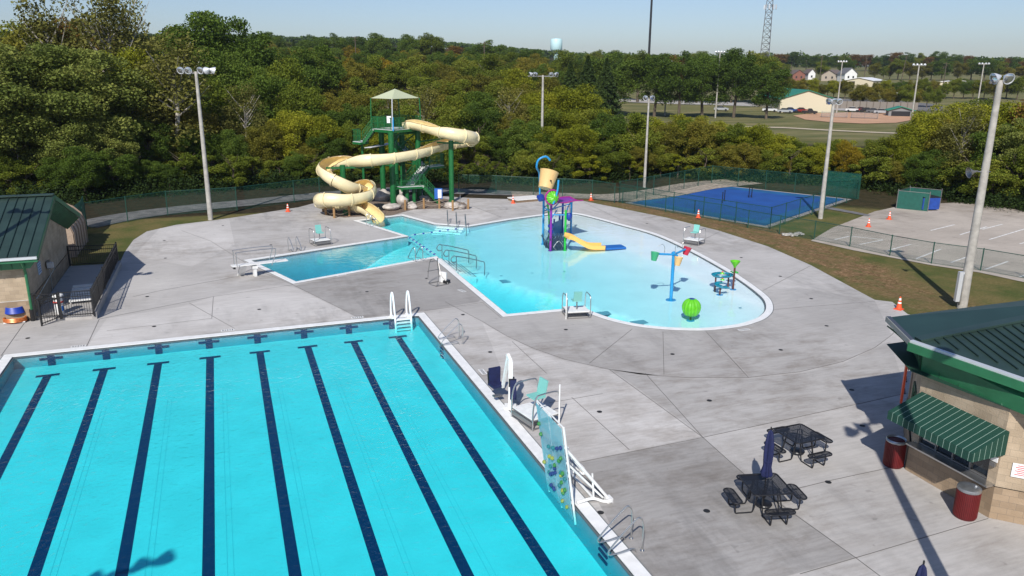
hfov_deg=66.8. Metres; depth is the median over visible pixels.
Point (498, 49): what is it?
broadleaf tree
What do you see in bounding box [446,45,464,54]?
broadleaf tree
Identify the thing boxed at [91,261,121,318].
ramp curb
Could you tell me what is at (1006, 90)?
broadleaf tree
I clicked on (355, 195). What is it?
water slide
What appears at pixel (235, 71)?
broadleaf tree
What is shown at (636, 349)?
deck slab
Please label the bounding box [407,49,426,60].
broadleaf tree
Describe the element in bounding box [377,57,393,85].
broadleaf tree
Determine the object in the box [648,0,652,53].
monopole mast
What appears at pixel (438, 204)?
rope fence
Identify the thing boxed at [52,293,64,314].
chemical canister
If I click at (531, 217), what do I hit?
pool gutter
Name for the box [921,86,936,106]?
broadleaf tree
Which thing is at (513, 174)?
shrub
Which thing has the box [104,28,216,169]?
sycamore tree
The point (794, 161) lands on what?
broadleaf tree
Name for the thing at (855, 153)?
broadleaf tree
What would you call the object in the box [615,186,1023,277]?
chain link fence
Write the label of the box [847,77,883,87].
storage building
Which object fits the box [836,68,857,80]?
farm house
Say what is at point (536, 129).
broadleaf tree
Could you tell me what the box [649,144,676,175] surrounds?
broadleaf tree
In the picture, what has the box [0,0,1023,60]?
sky
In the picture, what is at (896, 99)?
broadleaf tree
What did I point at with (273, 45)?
broadleaf tree
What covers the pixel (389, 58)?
broadleaf tree
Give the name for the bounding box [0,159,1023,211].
undergrowth
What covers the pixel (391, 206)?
boulder
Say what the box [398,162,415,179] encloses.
shrub
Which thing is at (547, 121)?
broadleaf tree
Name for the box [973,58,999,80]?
broadleaf tree
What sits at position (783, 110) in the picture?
parked car
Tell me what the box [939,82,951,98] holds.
broadleaf tree
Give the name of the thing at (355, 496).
pool floor
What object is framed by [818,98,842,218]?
light pole
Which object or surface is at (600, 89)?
conifer tree
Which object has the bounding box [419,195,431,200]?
boulder
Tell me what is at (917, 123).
broadleaf tree
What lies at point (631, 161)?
shrub
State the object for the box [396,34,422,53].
broadleaf tree
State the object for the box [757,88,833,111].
metal hall
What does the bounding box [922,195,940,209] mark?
dumpster
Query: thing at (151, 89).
locust tree
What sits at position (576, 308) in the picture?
lifeguard stand
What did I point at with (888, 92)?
broadleaf tree
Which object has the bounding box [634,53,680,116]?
broadleaf tree
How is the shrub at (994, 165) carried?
on the ground
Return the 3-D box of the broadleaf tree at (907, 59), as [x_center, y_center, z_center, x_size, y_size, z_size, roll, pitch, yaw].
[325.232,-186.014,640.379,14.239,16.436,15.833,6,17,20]
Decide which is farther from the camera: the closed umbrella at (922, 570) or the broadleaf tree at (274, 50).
the broadleaf tree at (274, 50)
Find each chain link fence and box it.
[81,175,340,228]
[458,174,615,202]
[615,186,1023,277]
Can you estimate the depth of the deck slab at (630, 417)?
29.73 m
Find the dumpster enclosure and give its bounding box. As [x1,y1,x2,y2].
[896,186,942,210]
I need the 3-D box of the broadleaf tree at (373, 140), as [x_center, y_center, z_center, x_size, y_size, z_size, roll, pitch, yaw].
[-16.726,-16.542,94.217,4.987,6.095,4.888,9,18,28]
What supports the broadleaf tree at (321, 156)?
on the ground
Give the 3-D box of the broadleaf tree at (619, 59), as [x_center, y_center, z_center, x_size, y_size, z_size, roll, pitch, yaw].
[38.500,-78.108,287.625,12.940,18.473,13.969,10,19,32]
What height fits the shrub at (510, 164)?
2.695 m
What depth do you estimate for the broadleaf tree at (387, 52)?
308.36 m
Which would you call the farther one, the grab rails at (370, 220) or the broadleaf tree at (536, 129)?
the broadleaf tree at (536, 129)
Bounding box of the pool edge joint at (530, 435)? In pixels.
[0,312,652,575]
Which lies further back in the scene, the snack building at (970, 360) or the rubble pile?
the rubble pile
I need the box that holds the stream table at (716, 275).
[711,271,732,295]
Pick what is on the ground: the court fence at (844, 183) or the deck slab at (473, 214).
the court fence at (844, 183)
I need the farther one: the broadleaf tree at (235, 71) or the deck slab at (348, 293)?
the broadleaf tree at (235, 71)
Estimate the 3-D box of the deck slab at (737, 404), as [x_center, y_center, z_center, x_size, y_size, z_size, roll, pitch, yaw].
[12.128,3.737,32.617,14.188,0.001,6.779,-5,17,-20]
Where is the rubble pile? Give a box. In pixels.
[782,232,803,235]
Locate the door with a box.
[891,111,910,115]
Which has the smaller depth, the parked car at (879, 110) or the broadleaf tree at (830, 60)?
the parked car at (879, 110)
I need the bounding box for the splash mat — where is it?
[601,244,625,249]
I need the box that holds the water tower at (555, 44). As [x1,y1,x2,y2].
[550,38,561,57]
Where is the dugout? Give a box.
[884,106,915,115]
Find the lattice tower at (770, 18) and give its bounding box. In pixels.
[760,2,776,57]
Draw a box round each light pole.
[177,67,215,219]
[528,72,558,129]
[643,95,654,187]
[714,51,724,117]
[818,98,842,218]
[836,61,847,112]
[910,63,925,120]
[953,73,1014,308]
[978,63,989,97]
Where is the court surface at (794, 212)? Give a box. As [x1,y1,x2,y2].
[632,187,843,225]
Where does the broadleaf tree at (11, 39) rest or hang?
on the ground
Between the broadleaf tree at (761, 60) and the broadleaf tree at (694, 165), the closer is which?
the broadleaf tree at (694, 165)
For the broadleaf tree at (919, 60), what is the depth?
653.13 m
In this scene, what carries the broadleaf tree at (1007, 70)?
on the ground
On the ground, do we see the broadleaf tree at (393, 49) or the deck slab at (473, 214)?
the broadleaf tree at (393, 49)
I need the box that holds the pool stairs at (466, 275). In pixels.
[440,258,476,285]
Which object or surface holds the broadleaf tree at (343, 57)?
on the ground
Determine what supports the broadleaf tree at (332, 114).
on the ground
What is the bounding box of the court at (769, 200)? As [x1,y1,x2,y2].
[656,188,819,219]
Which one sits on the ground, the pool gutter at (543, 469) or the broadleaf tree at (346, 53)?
the broadleaf tree at (346, 53)
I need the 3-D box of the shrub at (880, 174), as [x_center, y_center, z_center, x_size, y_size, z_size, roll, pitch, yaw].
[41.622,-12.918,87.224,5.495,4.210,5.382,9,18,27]
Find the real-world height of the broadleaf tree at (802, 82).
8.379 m
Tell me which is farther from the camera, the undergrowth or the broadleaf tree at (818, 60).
the broadleaf tree at (818, 60)
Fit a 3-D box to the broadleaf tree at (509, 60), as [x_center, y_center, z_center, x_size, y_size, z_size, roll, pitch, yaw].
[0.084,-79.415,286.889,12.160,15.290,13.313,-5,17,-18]
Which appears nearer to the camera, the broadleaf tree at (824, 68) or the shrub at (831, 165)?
the shrub at (831, 165)
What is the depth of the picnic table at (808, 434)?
25.73 m
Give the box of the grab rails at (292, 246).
[287,236,301,251]
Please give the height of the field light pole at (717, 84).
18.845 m
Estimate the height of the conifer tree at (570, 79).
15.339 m
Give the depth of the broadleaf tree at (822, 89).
312.89 m
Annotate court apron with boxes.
[626,186,850,227]
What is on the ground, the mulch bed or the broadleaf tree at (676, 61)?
the broadleaf tree at (676, 61)
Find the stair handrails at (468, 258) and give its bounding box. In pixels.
[436,244,484,274]
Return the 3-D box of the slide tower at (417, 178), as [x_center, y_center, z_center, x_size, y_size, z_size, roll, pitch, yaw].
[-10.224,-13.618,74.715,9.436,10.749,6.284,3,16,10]
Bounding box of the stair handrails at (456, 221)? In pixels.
[447,210,466,235]
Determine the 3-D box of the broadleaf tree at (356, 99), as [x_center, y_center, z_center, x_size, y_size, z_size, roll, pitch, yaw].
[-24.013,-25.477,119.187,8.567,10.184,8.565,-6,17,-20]
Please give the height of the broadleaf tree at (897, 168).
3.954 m
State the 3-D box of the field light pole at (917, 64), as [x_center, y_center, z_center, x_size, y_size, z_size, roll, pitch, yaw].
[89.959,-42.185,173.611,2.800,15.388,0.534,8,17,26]
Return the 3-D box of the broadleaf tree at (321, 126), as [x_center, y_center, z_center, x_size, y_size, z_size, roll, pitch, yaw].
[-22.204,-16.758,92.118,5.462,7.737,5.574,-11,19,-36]
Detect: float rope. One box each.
[409,237,435,254]
[414,228,458,234]
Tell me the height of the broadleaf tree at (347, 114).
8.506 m
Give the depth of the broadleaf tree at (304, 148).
89.10 m
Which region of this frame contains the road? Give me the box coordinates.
[620,98,845,110]
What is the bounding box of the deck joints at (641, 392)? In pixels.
[1,208,988,575]
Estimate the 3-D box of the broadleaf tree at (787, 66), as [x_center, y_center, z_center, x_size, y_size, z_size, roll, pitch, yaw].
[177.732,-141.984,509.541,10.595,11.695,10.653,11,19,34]
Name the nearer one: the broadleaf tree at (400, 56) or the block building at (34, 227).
the block building at (34, 227)
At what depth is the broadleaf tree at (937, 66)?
465.40 m
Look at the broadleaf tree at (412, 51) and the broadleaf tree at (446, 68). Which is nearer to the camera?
the broadleaf tree at (446, 68)
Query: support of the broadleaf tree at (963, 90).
on the ground
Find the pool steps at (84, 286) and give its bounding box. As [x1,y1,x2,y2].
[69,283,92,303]
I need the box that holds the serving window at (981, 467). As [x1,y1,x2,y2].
[918,436,990,478]
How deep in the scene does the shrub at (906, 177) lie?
84.38 m
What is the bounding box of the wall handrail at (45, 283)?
[35,267,54,298]
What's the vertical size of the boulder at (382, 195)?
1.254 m
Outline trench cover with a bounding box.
[826,207,869,215]
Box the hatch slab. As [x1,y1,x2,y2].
[507,195,537,202]
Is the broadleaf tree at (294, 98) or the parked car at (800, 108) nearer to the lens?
the broadleaf tree at (294, 98)
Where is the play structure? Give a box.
[536,156,604,250]
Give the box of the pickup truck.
[802,108,817,113]
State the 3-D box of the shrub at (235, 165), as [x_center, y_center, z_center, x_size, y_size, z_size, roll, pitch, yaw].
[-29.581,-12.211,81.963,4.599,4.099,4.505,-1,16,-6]
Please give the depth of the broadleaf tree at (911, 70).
480.96 m
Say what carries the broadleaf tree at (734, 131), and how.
on the ground
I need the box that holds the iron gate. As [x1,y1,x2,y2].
[37,292,60,325]
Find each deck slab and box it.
[88,285,356,345]
[134,219,234,266]
[295,259,479,316]
[408,206,496,222]
[455,303,746,376]
[483,324,699,461]
[580,438,854,575]
[614,341,906,436]
[708,288,891,377]
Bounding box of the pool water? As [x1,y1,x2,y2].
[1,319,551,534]
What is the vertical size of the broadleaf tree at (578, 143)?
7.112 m
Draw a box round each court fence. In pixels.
[619,165,859,200]
[619,184,770,227]
[769,181,858,228]
[826,170,861,198]
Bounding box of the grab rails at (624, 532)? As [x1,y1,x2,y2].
[597,505,644,555]
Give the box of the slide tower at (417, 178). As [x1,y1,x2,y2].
[352,89,444,203]
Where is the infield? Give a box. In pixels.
[794,112,910,122]
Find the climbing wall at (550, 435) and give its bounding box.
[536,400,612,524]
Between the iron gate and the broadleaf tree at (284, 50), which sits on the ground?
the broadleaf tree at (284, 50)
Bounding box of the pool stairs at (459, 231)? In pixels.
[432,226,464,235]
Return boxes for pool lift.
[487,353,515,409]
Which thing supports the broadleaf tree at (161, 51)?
on the ground
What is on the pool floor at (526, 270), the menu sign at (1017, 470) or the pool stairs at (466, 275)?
the pool stairs at (466, 275)
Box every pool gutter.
[0,316,632,575]
[253,213,765,315]
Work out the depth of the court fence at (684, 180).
84.77 m
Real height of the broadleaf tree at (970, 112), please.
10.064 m
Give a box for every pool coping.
[0,312,650,575]
[244,212,772,330]
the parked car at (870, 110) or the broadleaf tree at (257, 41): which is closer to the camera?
the broadleaf tree at (257, 41)
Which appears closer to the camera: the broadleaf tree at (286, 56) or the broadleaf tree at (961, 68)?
the broadleaf tree at (286, 56)
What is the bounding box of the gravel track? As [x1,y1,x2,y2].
[511,179,762,201]
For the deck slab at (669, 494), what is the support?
on the concrete deck at (862, 514)
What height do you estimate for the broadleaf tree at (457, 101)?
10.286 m
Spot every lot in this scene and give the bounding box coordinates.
[811,202,1023,281]
[842,99,947,110]
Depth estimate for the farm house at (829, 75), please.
475.72 m
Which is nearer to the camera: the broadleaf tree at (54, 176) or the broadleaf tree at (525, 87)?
the broadleaf tree at (54, 176)
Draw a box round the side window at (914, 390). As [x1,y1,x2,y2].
[909,381,916,431]
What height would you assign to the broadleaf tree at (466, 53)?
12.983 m
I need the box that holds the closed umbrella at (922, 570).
[915,560,926,575]
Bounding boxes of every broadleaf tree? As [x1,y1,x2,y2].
[0,19,67,78]
[0,30,42,102]
[0,155,32,189]
[31,17,115,114]
[35,157,80,190]
[54,146,106,200]
[81,148,138,188]
[85,45,165,139]
[112,63,194,160]
[124,114,172,167]
[129,159,162,188]
[134,26,210,105]
[150,140,184,177]
[150,164,183,191]
[158,10,263,152]
[162,126,206,171]
[166,101,224,153]
[183,46,252,130]
[189,132,229,167]
[192,78,244,162]
[195,15,279,137]
[209,129,249,170]
[233,65,292,131]
[241,56,315,124]
[241,120,287,176]
[257,31,285,47]
[262,41,281,49]
[265,47,312,70]
[265,109,315,156]
[268,80,329,138]
[275,50,299,62]
[277,46,302,54]
[280,151,311,182]
[284,42,291,51]
[289,44,348,98]
[290,142,324,165]
[294,103,341,135]
[297,34,324,50]
[301,114,345,152]
[305,50,345,81]
[305,131,348,161]
[318,92,358,121]
[319,83,340,108]
[320,152,340,169]
[321,32,346,53]
[330,48,342,65]
[332,88,380,125]
[332,103,366,156]
[333,120,375,169]
[334,76,374,109]
[338,55,356,66]
[339,64,381,96]
[342,45,363,58]
[342,57,367,67]
[342,60,365,87]
[346,37,367,57]
[350,49,377,67]
[353,99,401,152]
[355,126,387,153]
[362,54,395,91]
[364,33,393,54]
[365,82,401,112]
[374,64,410,99]
[377,49,392,59]
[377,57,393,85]
[380,53,392,62]
[384,133,414,162]
[390,44,397,54]
[390,51,406,66]
[393,54,426,76]
[395,104,438,162]
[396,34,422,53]
[396,76,429,115]
[398,131,437,162]
[405,63,449,95]
[406,52,428,70]
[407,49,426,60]
[418,32,444,56]
[420,84,453,120]
[421,125,467,168]
[424,51,442,74]
[427,60,455,80]
[432,106,475,135]
[434,70,473,93]
[435,90,471,151]
[441,50,462,72]
[444,79,481,103]
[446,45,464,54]
[449,56,478,82]
[455,102,502,165]
[456,50,489,74]
[457,135,491,163]
[459,52,476,59]
[459,53,511,89]
[460,90,506,154]
[463,46,480,56]
[467,73,503,96]
[472,39,507,59]
[483,80,512,117]
[485,129,513,164]
[489,56,505,73]
[490,112,526,147]
[498,52,519,68]
[499,67,538,94]
[499,118,543,163]
[501,47,519,61]
[506,83,539,117]
[509,141,555,182]
[511,57,553,74]
[511,91,548,124]
[512,125,555,155]
[514,49,548,62]
[516,53,549,69]
[519,104,562,141]
[526,63,564,92]
[529,87,577,129]
[531,125,570,164]
[534,73,565,94]
[543,49,579,87]
[548,83,613,127]
[549,55,581,80]
[550,109,591,150]
[553,123,600,171]
[567,108,605,152]
[576,54,587,65]
[576,55,599,81]
[581,140,631,179]
[584,49,603,63]
[588,112,627,152]
[590,51,644,103]
[602,112,667,173]
[603,51,626,68]
[621,50,659,102]
[629,146,658,174]
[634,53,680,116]
[638,116,670,143]
[644,121,686,171]
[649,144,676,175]
[657,50,706,114]
[665,119,699,156]
[668,54,685,100]
[669,113,692,134]
[680,52,717,102]
[680,116,727,166]
[680,155,703,171]
[681,56,729,114]
[681,115,709,130]
[689,51,714,68]
[703,122,752,156]
[708,47,762,117]
[710,120,728,147]
[710,143,743,178]
[718,55,746,102]
[720,143,764,180]
[723,123,775,174]
[746,50,785,94]
[746,127,773,164]
[748,61,793,118]
[751,149,778,178]
[760,133,796,177]
[771,153,792,180]
[773,53,789,63]
[778,63,791,70]
[783,79,799,88]
[784,51,800,69]
[786,156,812,173]
[789,139,807,150]
[793,78,806,89]
[796,145,837,181]
[800,54,813,67]
[806,78,819,91]
[809,142,832,173]
[811,54,825,70]
[815,60,830,73]
[817,85,826,94]
[820,139,841,161]
[821,53,837,67]
[826,80,842,97]
[831,138,863,174]
[831,139,865,175]
[834,55,850,66]
[837,58,856,69]
[837,79,855,98]
[841,154,867,174]
[848,54,862,65]
[848,92,858,100]
[852,83,873,100]
[860,54,873,70]
[862,85,885,101]
[862,136,893,167]
[868,62,882,77]
[871,55,883,65]
[872,82,882,91]
[878,65,889,78]
[880,54,891,66]
[880,79,891,91]
[880,87,895,101]
[884,123,931,160]
[885,139,922,166]
[887,65,893,79]
[887,160,917,186]
[888,88,901,101]
[889,52,903,64]
[889,58,906,79]
[894,80,907,90]
[897,84,918,101]
[898,52,916,62]
[900,151,937,185]
[902,62,917,79]
[904,80,918,91]
[905,110,932,134]
[909,112,950,154]
[911,88,923,102]
[913,78,931,91]
[914,63,932,78]
[915,53,925,64]
[919,149,958,186]
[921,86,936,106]
[923,56,933,63]
[923,119,976,174]
[925,61,939,79]
[927,79,940,93]
[928,51,948,62]
[928,101,969,119]
[932,58,953,79]
[932,89,946,105]
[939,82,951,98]
[939,103,998,181]
[945,54,964,67]
[948,77,962,98]
[951,61,971,77]
[952,105,1007,156]
[953,98,993,109]
[959,79,974,98]
[962,55,974,62]
[964,59,980,79]
[965,80,982,98]
[968,100,1023,191]
[968,123,1023,177]
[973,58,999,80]
[977,81,992,98]
[984,76,1005,98]
[990,61,1009,74]
[1002,77,1015,98]
[1002,99,1023,130]
[1003,58,1014,66]
[1003,66,1015,74]
[1006,145,1023,185]
[1008,76,1023,99]
[1009,56,1021,66]
[1011,62,1020,74]
[1015,66,1023,76]
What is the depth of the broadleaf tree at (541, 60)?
282.42 m
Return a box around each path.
[86,187,511,227]
[748,126,895,133]
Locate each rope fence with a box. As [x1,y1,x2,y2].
[322,204,364,217]
[404,198,468,210]
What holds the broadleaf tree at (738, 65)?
on the ground
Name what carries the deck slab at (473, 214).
on the concrete deck at (862, 514)
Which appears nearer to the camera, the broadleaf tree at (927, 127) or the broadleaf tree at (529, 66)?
the broadleaf tree at (927, 127)
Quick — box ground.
[0,40,1023,314]
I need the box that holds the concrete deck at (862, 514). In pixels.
[0,196,1023,575]
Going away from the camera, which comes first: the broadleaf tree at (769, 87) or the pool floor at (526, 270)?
the pool floor at (526, 270)
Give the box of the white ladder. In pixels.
[390,290,412,332]
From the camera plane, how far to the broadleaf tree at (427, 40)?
349.78 m
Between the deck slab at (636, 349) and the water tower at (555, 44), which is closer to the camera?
the deck slab at (636, 349)
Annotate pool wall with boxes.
[0,316,633,575]
[252,213,765,303]
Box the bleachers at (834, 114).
[821,111,847,116]
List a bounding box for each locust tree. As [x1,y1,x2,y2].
[0,42,54,158]
[0,42,109,184]
[0,106,54,178]
[3,44,153,189]
[15,102,105,193]
[84,117,140,187]
[86,78,166,184]
[982,117,1023,183]
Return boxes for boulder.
[374,189,389,200]
[382,203,401,210]
[396,194,407,204]
[406,201,416,209]
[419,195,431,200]
[444,202,459,207]
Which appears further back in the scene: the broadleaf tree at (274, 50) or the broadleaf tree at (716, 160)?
the broadleaf tree at (274, 50)
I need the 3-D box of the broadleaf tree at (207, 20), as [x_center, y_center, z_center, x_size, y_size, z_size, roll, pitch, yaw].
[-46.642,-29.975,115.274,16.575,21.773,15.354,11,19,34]
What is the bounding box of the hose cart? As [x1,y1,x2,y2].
[3,306,28,323]
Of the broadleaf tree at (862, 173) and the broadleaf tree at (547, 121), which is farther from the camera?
the broadleaf tree at (547, 121)
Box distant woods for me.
[0,31,1023,67]
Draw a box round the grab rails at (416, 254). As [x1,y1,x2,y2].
[408,246,423,261]
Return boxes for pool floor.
[0,326,606,575]
[366,215,764,327]
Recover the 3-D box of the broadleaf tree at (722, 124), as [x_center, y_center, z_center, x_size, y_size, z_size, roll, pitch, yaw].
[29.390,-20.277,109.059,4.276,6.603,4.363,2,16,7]
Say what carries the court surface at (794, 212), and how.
on the ground
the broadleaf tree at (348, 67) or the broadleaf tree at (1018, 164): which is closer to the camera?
the broadleaf tree at (1018, 164)
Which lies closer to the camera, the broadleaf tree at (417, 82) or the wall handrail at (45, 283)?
the wall handrail at (45, 283)
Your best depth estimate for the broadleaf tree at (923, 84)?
299.41 m
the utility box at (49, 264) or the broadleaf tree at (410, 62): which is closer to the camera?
the utility box at (49, 264)
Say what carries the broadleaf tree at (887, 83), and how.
on the ground
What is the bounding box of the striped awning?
[887,392,1009,461]
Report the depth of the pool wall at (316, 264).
56.61 m
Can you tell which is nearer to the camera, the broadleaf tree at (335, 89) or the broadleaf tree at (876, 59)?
the broadleaf tree at (335, 89)
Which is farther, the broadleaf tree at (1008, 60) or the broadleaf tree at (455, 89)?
the broadleaf tree at (1008, 60)
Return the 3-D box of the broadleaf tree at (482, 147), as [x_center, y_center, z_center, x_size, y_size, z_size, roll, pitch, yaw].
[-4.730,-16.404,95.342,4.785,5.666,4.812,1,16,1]
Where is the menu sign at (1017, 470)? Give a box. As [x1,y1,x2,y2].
[1010,463,1023,478]
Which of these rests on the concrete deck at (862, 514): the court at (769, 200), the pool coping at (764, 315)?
the pool coping at (764, 315)
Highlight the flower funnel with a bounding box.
[730,260,740,289]
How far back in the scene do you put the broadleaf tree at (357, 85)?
142.50 m
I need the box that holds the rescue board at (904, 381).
[900,366,908,403]
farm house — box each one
[790,70,805,80]
[804,69,816,79]
[821,70,838,80]
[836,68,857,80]
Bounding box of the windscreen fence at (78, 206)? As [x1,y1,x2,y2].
[74,196,85,219]
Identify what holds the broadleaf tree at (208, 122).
on the ground
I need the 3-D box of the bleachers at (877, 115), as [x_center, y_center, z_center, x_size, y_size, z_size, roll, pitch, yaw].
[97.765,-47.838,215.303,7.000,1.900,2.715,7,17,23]
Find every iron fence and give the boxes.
[31,293,59,319]
[57,289,94,318]
[66,244,118,265]
[90,242,118,309]
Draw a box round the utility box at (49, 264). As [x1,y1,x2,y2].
[46,260,53,289]
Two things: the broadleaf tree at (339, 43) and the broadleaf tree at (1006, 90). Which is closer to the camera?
the broadleaf tree at (1006, 90)
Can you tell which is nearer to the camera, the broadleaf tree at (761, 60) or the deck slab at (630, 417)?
the deck slab at (630, 417)
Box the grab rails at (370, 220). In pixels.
[366,213,379,226]
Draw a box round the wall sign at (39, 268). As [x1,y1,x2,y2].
[37,261,41,274]
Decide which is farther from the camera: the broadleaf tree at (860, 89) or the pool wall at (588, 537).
the broadleaf tree at (860, 89)
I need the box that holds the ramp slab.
[36,264,103,319]
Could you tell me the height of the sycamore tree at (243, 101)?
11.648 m
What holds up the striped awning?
attached to the snack building at (970, 360)
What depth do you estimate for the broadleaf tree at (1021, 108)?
81.64 m
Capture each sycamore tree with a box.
[3,0,104,117]
[49,0,160,94]
[93,0,171,73]
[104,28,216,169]
[214,82,269,144]
[374,85,406,114]
[398,83,439,119]
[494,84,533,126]
[929,102,989,166]
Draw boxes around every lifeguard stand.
[309,224,331,245]
[511,377,560,431]
[562,291,590,318]
[683,224,705,245]
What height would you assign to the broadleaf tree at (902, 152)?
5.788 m
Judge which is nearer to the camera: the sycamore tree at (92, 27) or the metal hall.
the sycamore tree at (92, 27)
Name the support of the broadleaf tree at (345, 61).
on the ground
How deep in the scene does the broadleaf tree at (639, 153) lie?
93.71 m
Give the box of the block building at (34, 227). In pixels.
[0,193,80,322]
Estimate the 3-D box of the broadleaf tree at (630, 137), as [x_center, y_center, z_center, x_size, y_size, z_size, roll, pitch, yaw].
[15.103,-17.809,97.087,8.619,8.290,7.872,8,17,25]
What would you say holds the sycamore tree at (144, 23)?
on the ground
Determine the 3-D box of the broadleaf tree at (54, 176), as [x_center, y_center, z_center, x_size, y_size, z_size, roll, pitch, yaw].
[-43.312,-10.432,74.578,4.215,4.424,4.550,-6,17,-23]
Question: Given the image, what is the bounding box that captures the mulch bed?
[327,195,469,216]
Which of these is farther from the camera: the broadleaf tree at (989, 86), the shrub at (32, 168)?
the broadleaf tree at (989, 86)
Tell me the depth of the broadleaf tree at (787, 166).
92.97 m
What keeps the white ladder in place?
on the pool coping at (632, 563)
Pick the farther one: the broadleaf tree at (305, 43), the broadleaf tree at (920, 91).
the broadleaf tree at (305, 43)
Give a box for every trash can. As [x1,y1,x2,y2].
[883,435,907,468]
[952,481,981,521]
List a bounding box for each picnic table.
[723,473,807,525]
[764,423,832,467]
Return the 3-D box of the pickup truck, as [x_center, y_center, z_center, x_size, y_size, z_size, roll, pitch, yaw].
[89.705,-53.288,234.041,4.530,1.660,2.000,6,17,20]
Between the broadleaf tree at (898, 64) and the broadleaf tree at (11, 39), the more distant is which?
the broadleaf tree at (898, 64)
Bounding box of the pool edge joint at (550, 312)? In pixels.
[246,218,773,330]
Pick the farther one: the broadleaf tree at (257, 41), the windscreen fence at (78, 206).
the broadleaf tree at (257, 41)
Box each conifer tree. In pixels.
[561,61,577,90]
[575,55,596,92]
[576,78,585,111]
[592,76,611,127]
[600,58,624,121]
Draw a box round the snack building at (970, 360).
[885,300,1023,524]
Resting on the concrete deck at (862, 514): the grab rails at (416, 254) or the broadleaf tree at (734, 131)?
the grab rails at (416, 254)
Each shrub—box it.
[0,163,53,194]
[162,151,215,183]
[200,167,230,185]
[208,154,253,189]
[241,156,273,182]
[264,159,292,177]
[298,154,322,179]
[300,160,321,179]
[332,169,354,178]
[345,168,360,181]
[356,167,379,176]
[371,164,388,176]
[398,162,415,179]
[431,161,447,174]
[444,160,458,176]
[448,163,470,176]
[465,163,484,174]
[475,161,492,174]
[484,161,505,173]
[498,166,521,180]
[508,163,530,176]
[524,170,539,181]
[535,155,570,176]
[556,151,591,177]
[569,155,610,182]
[616,156,643,179]
[659,154,694,177]
[681,148,725,175]
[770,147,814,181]
[818,162,837,177]
[829,163,847,174]
[848,164,881,182]
[858,156,893,188]
[895,162,940,187]
[929,160,972,190]
[942,156,1013,197]
[959,158,1023,196]
[978,155,1023,203]
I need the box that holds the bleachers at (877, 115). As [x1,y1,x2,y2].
[851,112,878,118]
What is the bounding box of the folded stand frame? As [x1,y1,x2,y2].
[427,258,449,286]
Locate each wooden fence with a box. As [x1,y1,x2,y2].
[835,101,860,107]
[859,101,917,109]
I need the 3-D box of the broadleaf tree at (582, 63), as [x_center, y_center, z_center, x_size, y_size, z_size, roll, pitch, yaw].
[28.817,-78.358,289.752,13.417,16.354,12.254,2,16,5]
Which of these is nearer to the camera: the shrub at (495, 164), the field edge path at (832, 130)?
the shrub at (495, 164)
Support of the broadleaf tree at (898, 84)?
on the ground
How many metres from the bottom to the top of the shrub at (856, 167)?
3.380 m
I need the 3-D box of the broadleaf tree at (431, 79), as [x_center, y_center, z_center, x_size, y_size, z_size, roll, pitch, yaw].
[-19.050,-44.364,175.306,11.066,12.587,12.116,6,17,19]
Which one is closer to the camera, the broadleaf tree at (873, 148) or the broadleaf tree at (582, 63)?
the broadleaf tree at (873, 148)
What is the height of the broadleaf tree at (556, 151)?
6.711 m
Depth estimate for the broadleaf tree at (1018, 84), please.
288.25 m
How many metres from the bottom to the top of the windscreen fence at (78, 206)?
2.660 m
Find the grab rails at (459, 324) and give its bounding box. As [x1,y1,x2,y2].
[438,318,463,344]
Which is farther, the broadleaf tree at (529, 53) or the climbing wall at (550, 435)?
the broadleaf tree at (529, 53)
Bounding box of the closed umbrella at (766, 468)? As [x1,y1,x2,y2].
[760,427,773,501]
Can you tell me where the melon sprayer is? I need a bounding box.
[682,298,700,321]
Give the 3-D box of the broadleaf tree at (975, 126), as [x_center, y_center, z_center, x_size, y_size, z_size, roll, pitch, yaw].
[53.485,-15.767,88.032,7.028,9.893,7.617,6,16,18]
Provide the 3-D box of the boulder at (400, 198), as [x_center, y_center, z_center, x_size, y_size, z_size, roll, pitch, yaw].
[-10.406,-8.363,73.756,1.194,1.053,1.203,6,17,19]
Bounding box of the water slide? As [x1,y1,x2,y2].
[313,119,479,223]
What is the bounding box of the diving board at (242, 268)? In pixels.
[231,246,287,276]
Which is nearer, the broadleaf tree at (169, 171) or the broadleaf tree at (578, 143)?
the broadleaf tree at (169, 171)
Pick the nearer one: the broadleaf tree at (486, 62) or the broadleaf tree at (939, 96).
the broadleaf tree at (486, 62)
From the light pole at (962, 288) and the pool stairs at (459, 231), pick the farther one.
the pool stairs at (459, 231)
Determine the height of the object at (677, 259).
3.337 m
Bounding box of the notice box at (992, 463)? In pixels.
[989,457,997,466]
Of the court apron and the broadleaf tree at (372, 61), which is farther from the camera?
the broadleaf tree at (372, 61)
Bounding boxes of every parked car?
[714,106,728,110]
[762,107,776,111]
[777,108,792,112]
[797,107,807,111]
[845,107,858,111]
[866,108,876,112]
[874,108,885,113]
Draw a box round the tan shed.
[66,204,87,256]
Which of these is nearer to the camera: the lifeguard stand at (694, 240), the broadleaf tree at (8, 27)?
the lifeguard stand at (694, 240)
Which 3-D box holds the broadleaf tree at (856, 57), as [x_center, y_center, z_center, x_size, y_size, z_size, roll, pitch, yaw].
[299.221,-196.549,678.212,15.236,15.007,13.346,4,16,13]
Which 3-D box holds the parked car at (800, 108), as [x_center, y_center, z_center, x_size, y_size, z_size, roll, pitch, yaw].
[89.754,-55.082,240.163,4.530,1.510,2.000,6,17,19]
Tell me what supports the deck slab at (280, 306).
on the concrete deck at (862, 514)
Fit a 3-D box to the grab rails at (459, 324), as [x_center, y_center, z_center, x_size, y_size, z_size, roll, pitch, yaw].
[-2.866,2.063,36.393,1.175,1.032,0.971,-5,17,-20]

